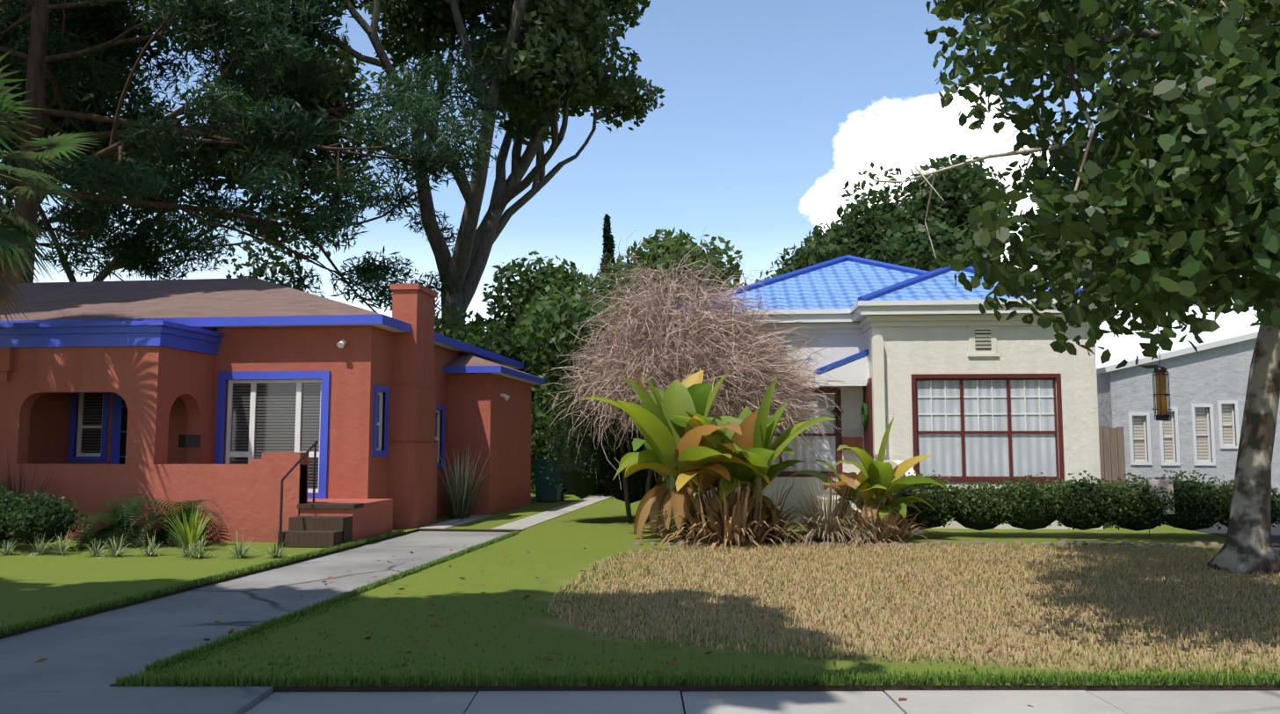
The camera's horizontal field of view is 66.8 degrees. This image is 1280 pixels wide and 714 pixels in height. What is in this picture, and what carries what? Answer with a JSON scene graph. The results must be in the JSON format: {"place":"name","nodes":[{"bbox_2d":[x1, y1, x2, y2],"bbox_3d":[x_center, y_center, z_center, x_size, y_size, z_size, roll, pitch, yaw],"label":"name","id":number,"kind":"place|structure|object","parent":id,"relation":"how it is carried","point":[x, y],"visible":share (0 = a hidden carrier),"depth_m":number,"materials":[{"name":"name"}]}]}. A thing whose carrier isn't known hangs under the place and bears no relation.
{"place":"outdoors","nodes":[
{"label":"outdoors","id":0,"kind":"place"},
{"bbox_2d":[0,0,1262,368],"label":"sky","id":1,"kind":"structure","parent":0,"point":[770,107],"materials":[{"name":"blue"}]},
{"bbox_2d":[0,489,1279,693],"bbox_3d":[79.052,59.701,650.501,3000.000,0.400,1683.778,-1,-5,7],"label":"ground","id":2,"kind":"structure","parent":0,"point":[32,586],"depth_m":8.34,"materials":[{"name":"green plant"}]},
{"bbox_2d":[0,480,17,495],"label":"shrub","id":3,"kind":"object","parent":2,"relation":"on","point":[4,485],"visible":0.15,"depth_m":13.88,"materials":[{"name":"green plant"}]},
{"bbox_2d":[0,538,20,555],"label":"liriope","id":4,"kind":"object","parent":2,"relation":"on","point":[5,551],"visible":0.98,"depth_m":12.54,"materials":[{"name":"green plant"}]},
{"bbox_2d":[0,486,32,540],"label":"shrub","id":5,"kind":"object","parent":2,"relation":"on","point":[3,496],"visible":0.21,"depth_m":13.14,"materials":[{"name":"green plant"}]},
{"bbox_2d":[0,452,58,500],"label":"spiky plant","id":6,"kind":"object","parent":2,"relation":"on","point":[10,483],"visible":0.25,"depth_m":14.19,"materials":[{"name":"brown plant"}]},
{"bbox_2d":[13,531,55,556],"bbox_3d":[-7.834,2.437,12.673,0.536,0.299,0.550,-1,-5,7],"label":"liriope","id":7,"kind":"object","parent":2,"relation":"on","point":[39,549],"visible":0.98,"depth_m":12.60,"materials":[{"name":"green plant"}]},
{"bbox_2d":[0,489,87,545],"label":"shrub","id":8,"kind":"object","parent":2,"relation":"on","point":[24,521],"visible":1,"depth_m":12.79,"materials":[{"name":"green plant"}]},
{"bbox_2d":[0,50,99,329],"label":"palm","id":9,"kind":"object","parent":2,"relation":"on","point":[14,237],"visible":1,"depth_m":14.18,"materials":[{"name":"green plant"}]},
{"bbox_2d":[36,529,76,554],"bbox_3d":[-7.545,2.412,12.653,0.568,0.359,0.530,-1,-5,7],"label":"liriope","id":10,"kind":"object","parent":2,"relation":"on","point":[61,549],"visible":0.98,"depth_m":12.58,"materials":[{"name":"green plant"}]},
{"bbox_2d":[80,538,110,557],"bbox_3d":[-6.938,2.449,12.423,0.403,0.240,0.461,-4,-7,39],"label":"liriope","id":11,"kind":"object","parent":2,"relation":"on","point":[96,551],"visible":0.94,"depth_m":12.41,"materials":[{"name":"green plant"}]},
{"bbox_2d":[0,0,232,280],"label":"tree","id":12,"kind":"object","parent":2,"relation":"on","point":[150,269],"visible":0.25,"depth_m":43.87,"materials":[{"name":"green plant"}]},
{"bbox_2d":[61,493,174,550],"bbox_3d":[-7.321,2.465,13.689,1.510,1.046,1.589,3,-6,-33],"label":"cycad","id":13,"kind":"object","parent":2,"relation":"on","point":[103,533],"visible":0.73,"depth_m":13.52,"materials":[{"name":"green plant"}]},
{"bbox_2d":[98,534,140,558],"bbox_3d":[-6.647,2.416,12.380,0.497,0.302,0.481,3,-6,-28],"label":"liriope","id":14,"kind":"object","parent":2,"relation":"on","point":[116,552],"visible":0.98,"depth_m":12.38,"materials":[{"name":"green plant"}]},
{"bbox_2d":[126,530,177,556],"bbox_3d":[-6.281,2.401,12.492,0.635,0.359,0.595,-1,-5,7],"label":"liriope","id":15,"kind":"object","parent":2,"relation":"on","point":[150,551],"visible":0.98,"depth_m":12.45,"materials":[{"name":"green plant"}]},
{"bbox_2d":[116,497,228,548],"bbox_3d":[-6.556,2.427,13.762,1.553,0.862,1.490,-1,-5,7],"label":"cycad","id":16,"kind":"object","parent":2,"relation":"on","point":[163,535],"visible":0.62,"depth_m":13.65,"materials":[{"name":"green plant"}]},
{"bbox_2d":[174,538,197,557],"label":"liriope","id":17,"kind":"object","parent":2,"relation":"on","point":[188,551],"visible":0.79,"depth_m":12.33,"materials":[{"name":"green plant"}]},
{"bbox_2d":[0,0,378,291],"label":"tree","id":18,"kind":"object","parent":2,"relation":"on","point":[87,100],"visible":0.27,"depth_m":43.98,"materials":[{"name":"green plant"}]},
{"bbox_2d":[161,502,217,550],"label":"iris clump","id":19,"kind":"object","parent":2,"relation":"on","point":[186,535],"visible":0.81,"depth_m":12.98,"materials":[{"name":"green plant"}]},
{"bbox_2d":[178,535,217,559],"bbox_3d":[-5.557,2.406,12.226,0.495,0.296,0.478,4,-7,-41],"label":"liriope","id":20,"kind":"object","parent":2,"relation":"on","point":[200,554],"visible":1,"depth_m":12.21,"materials":[{"name":"green plant"}]},
{"bbox_2d":[219,530,261,559],"bbox_3d":[-5.054,2.374,12.256,0.584,0.369,0.620,-1,-5,7],"label":"liriope","id":21,"kind":"object","parent":2,"relation":"on","point":[240,554],"visible":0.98,"depth_m":12.22,"materials":[{"name":"green plant"}]},
{"bbox_2d":[0,277,545,547],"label":"red house","id":22,"kind":"structure","parent":2,"relation":"on","point":[260,410],"depth_m":16.03,"materials":[{"name":"paint"}]},
{"bbox_2d":[258,538,290,558],"bbox_3d":[-4.611,2.426,12.280,0.433,0.247,0.399,-5,-7,42],"label":"liriope","id":23,"kind":"object","parent":2,"relation":"on","point":[277,554],"visible":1,"depth_m":12.24,"materials":[{"name":"green plant"}]},
{"bbox_2d":[0,0,554,329],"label":"pine","id":24,"kind":"object","parent":2,"relation":"on","point":[272,35],"visible":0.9,"depth_m":32.14,"materials":[{"name":"green plant"}]},
{"bbox_2d":[130,0,665,336],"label":"tree","id":25,"kind":"object","parent":2,"relation":"on","point":[572,34],"visible":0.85,"depth_m":39.19,"materials":[{"name":"green plant"}]},
{"bbox_2d":[436,460,493,518],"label":"fountain grass","id":26,"kind":"object","parent":2,"relation":"on","point":[458,514],"depth_m":18.55,"materials":[{"name":"green plant"}]},
{"bbox_2d":[436,444,493,514],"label":"fountain grass plumes","id":27,"kind":"object","parent":26,"relation":"on","point":[461,482],"visible":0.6,"depth_m":18.56,"materials":[{"name":"green plant"}]},
{"bbox_2d":[434,250,606,428],"bbox_3d":[-4.064,0.896,33.789,12.426,9.050,7.835,3,-6,-28],"label":"tree","id":28,"kind":"object","parent":2,"relation":"on","point":[498,336],"visible":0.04,"depth_m":32.58,"materials":[{"name":"green plant"}]},
{"bbox_2d":[531,458,565,501],"bbox_3d":[-2.252,3.063,24.072,0.690,1.055,0.856,-1,-5,7],"label":"wheelie bin","id":29,"kind":"object","parent":2,"relation":"on","point":[545,490],"visible":0.77,"depth_m":23.73,"materials":[{"name":"teal plastic"}]},
{"bbox_2d":[538,357,625,498],"bbox_3d":[-1.044,1.298,17.681,1.584,2.564,1.588,-1,-5,7],"label":"tall shrub","id":30,"kind":"object","parent":2,"relation":"on","point":[579,479],"visible":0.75,"depth_m":17.32,"materials":[{"name":"green plant"}]},
{"bbox_2d":[510,262,657,494],"bbox_3d":[-0.238,1.034,29.723,8.051,7.361,10.542,-1,-5,7],"label":"tree","id":31,"kind":"object","parent":2,"relation":"on","point":[541,352],"visible":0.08,"depth_m":26.38,"materials":[{"name":"green plant"}]},
{"bbox_2d":[593,213,616,300],"bbox_3d":[-1.309,-0.341,36.507,1.946,10.228,1.945,-1,-5,7],"label":"cypress","id":32,"kind":"object","parent":2,"relation":"on","point":[608,244],"visible":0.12,"depth_m":36.72,"materials":[{"name":"green plant"}]},
{"bbox_2d":[558,315,673,487],"bbox_3d":[0.972,1.549,26.731,6.352,6.029,7.268,2,-5,-21],"label":"tree","id":33,"kind":"object","parent":2,"relation":"on","point":[664,479],"depth_m":24.52,"materials":[{"name":"green plant"}]},
{"bbox_2d":[596,420,669,503],"bbox_3d":[-0.161,1.931,18.515,1.502,1.723,1.446,2,-6,-26],"label":"tall shrub","id":34,"kind":"object","parent":2,"relation":"on","point":[636,483],"visible":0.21,"depth_m":18.19,"materials":[{"name":"green plant"}]},
{"bbox_2d":[0,529,1279,686],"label":"grass","id":35,"kind":"structure","parent":2,"relation":"on","point":[1078,552],"depth_m":8.32,"materials":[{"name":"beige plant"}]},
{"bbox_2d":[598,225,747,335],"bbox_3d":[2.212,0.103,30.276,9.066,8.083,6.063,5,-7,-43],"label":"green tree","id":36,"kind":"object","parent":2,"relation":"on","point":[655,243],"visible":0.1,"depth_m":28.89,"materials":[{"name":"green plant"}]},
{"bbox_2d":[538,221,846,523],"bbox_3d":[0.959,0.281,17.765,5.263,5.491,4.750,-1,-5,7],"label":"bush","id":37,"kind":"object","parent":2,"relation":"on","point":[639,342],"visible":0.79,"depth_m":16.95,"materials":[{"name":"brown plant"}]},
{"bbox_2d":[579,369,836,545],"bbox_3d":[0.959,1.590,14.639,3.778,2.986,3.209,-1,-5,7],"label":"tropical plant","id":38,"kind":"object","parent":2,"relation":"on","point":[687,444],"visible":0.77,"depth_m":14.24,"materials":[{"name":"green plant"}]},
{"bbox_2d":[626,472,827,550],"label":"dead leaves","id":39,"kind":"object","parent":2,"relation":"on","point":[722,528],"visible":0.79,"depth_m":13.86,"materials":[{"name":"brown plant"}]},
{"bbox_2d":[751,269,788,283],"bbox_3d":[4.657,0.603,33.299,7.364,7.607,5.112,-1,-5,7],"label":"green tree","id":40,"kind":"object","parent":2,"relation":"on","point":[781,272],"depth_m":34.24,"materials":[{"name":"green plant"}]},
{"bbox_2d":[765,473,908,548],"bbox_3d":[2.803,2.293,14.340,2.177,1.150,2.004,5,-7,-44],"label":"dry grass mound","id":41,"kind":"object","parent":2,"relation":"on","point":[827,531],"visible":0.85,"depth_m":14.10,"materials":[{"name":"brown plant"}]},
{"bbox_2d":[788,416,949,539],"bbox_3d":[3.401,1.922,14.576,1.944,2.052,1.402,2,-5,-18],"label":"tropical plant","id":42,"kind":"object","parent":2,"relation":"on","point":[879,477],"visible":0.62,"depth_m":14.50,"materials":[{"name":"green plant"}]},
{"bbox_2d":[813,493,950,545],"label":"dead leaves","id":43,"kind":"object","parent":2,"relation":"on","point":[881,535],"visible":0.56,"depth_m":14.08,"materials":[{"name":"brown plant"}]},
{"bbox_2d":[759,152,1014,278],"bbox_3d":[9.311,-1.601,35.994,10.510,12.470,9.083,-1,-5,7],"label":"tree","id":44,"kind":"object","parent":2,"relation":"on","point":[891,232],"visible":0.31,"depth_m":35.35,"materials":[{"name":"green plant"}]},
{"bbox_2d":[892,470,970,529],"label":"boxwood","id":45,"kind":"object","parent":2,"relation":"on","point":[939,498],"visible":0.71,"depth_m":14.92,"materials":[{"name":"green plant"}]},
{"bbox_2d":[630,539,1279,546],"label":"edging rock","id":46,"kind":"object","parent":2,"relation":"on","point":[1066,542],"visible":0.62,"depth_m":13.73,"materials":[{"name":"grey stone"}]},
{"bbox_2d":[950,480,1019,530],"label":"boxwood","id":47,"kind":"object","parent":2,"relation":"on","point":[984,511],"visible":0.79,"depth_m":14.86,"materials":[{"name":"green plant"}]},
{"bbox_2d":[989,472,1075,530],"bbox_3d":[6.046,2.240,15.090,1.448,0.898,1.231,-1,-5,7],"label":"bush","id":48,"kind":"object","parent":2,"relation":"on","point":[1030,499],"visible":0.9,"depth_m":14.79,"materials":[{"name":"green plant"}]},
{"bbox_2d":[873,0,1279,574],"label":"tree","id":49,"kind":"object","parent":2,"relation":"on","point":[1166,216],"visible":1,"depth_m":6.67,"materials":[{"name":"green plant"}]},
{"bbox_2d":[1151,327,1171,420],"bbox_3d":[5.234,-0.675,9.829,0.165,2.630,0.160,-3,-6,34],"label":"feeder bird","id":50,"kind":"object","parent":49,"relation":"hanging from","point":[1161,394],"visible":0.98,"depth_m":9.70},
{"bbox_2d":[1044,470,1132,530],"bbox_3d":[6.881,2.214,15.003,1.331,0.922,1.324,4,-6,-38],"label":"bush","id":51,"kind":"object","parent":2,"relation":"on","point":[1089,505],"visible":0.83,"depth_m":14.72,"materials":[{"name":"green plant"}]},
{"bbox_2d":[1103,472,1180,530],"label":"boxwood","id":52,"kind":"object","parent":2,"relation":"on","point":[1146,510],"visible":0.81,"depth_m":14.64,"materials":[{"name":"green plant"}]},
{"bbox_2d":[1146,477,1174,538],"bbox_3d":[7.883,2.287,14.654,0.396,0.926,0.012,-1,-5,7],"label":"garden flag","id":53,"kind":"object","parent":2,"relation":"on","point":[1167,484],"visible":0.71,"depth_m":14.67,"materials":[{"name":"white fabric"}]},
{"bbox_2d":[1096,331,1279,499],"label":"grey house","id":54,"kind":"structure","parent":2,"relation":"on","point":[1200,430],"depth_m":21.84,"materials":[{"name":"paint"}]},
{"bbox_2d":[1155,468,1233,530],"bbox_3d":[8.478,2.189,14.894,1.490,0.944,1.254,-1,-5,7],"label":"boxwood","id":55,"kind":"object","parent":2,"relation":"on","point":[1197,504],"visible":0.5,"depth_m":14.58,"materials":[{"name":"green plant"}]},
{"bbox_2d":[1215,479,1279,528],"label":"boxwood","id":56,"kind":"object","parent":2,"relation":"on","point":[1275,508],"visible":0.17,"depth_m":14.57,"materials":[{"name":"green plant"}]},
{"bbox_2d":[0,491,1279,713],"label":"paving","id":57,"kind":"structure","parent":0,"point":[86,664],"depth_m":5.79,"materials":[{"name":"concrete"}]},
{"bbox_2d":[33,545,1279,705],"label":"leaf litter","id":58,"kind":"object","parent":57,"relation":"on","point":[672,663],"visible":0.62,"depth_m":7.66,"materials":[{"name":"brown plant"}]},
{"bbox_2d":[674,254,1111,534],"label":"white house","id":59,"kind":"structure","parent":0,"point":[949,376],"depth_m":16.73,"materials":[{"name":"paint"}]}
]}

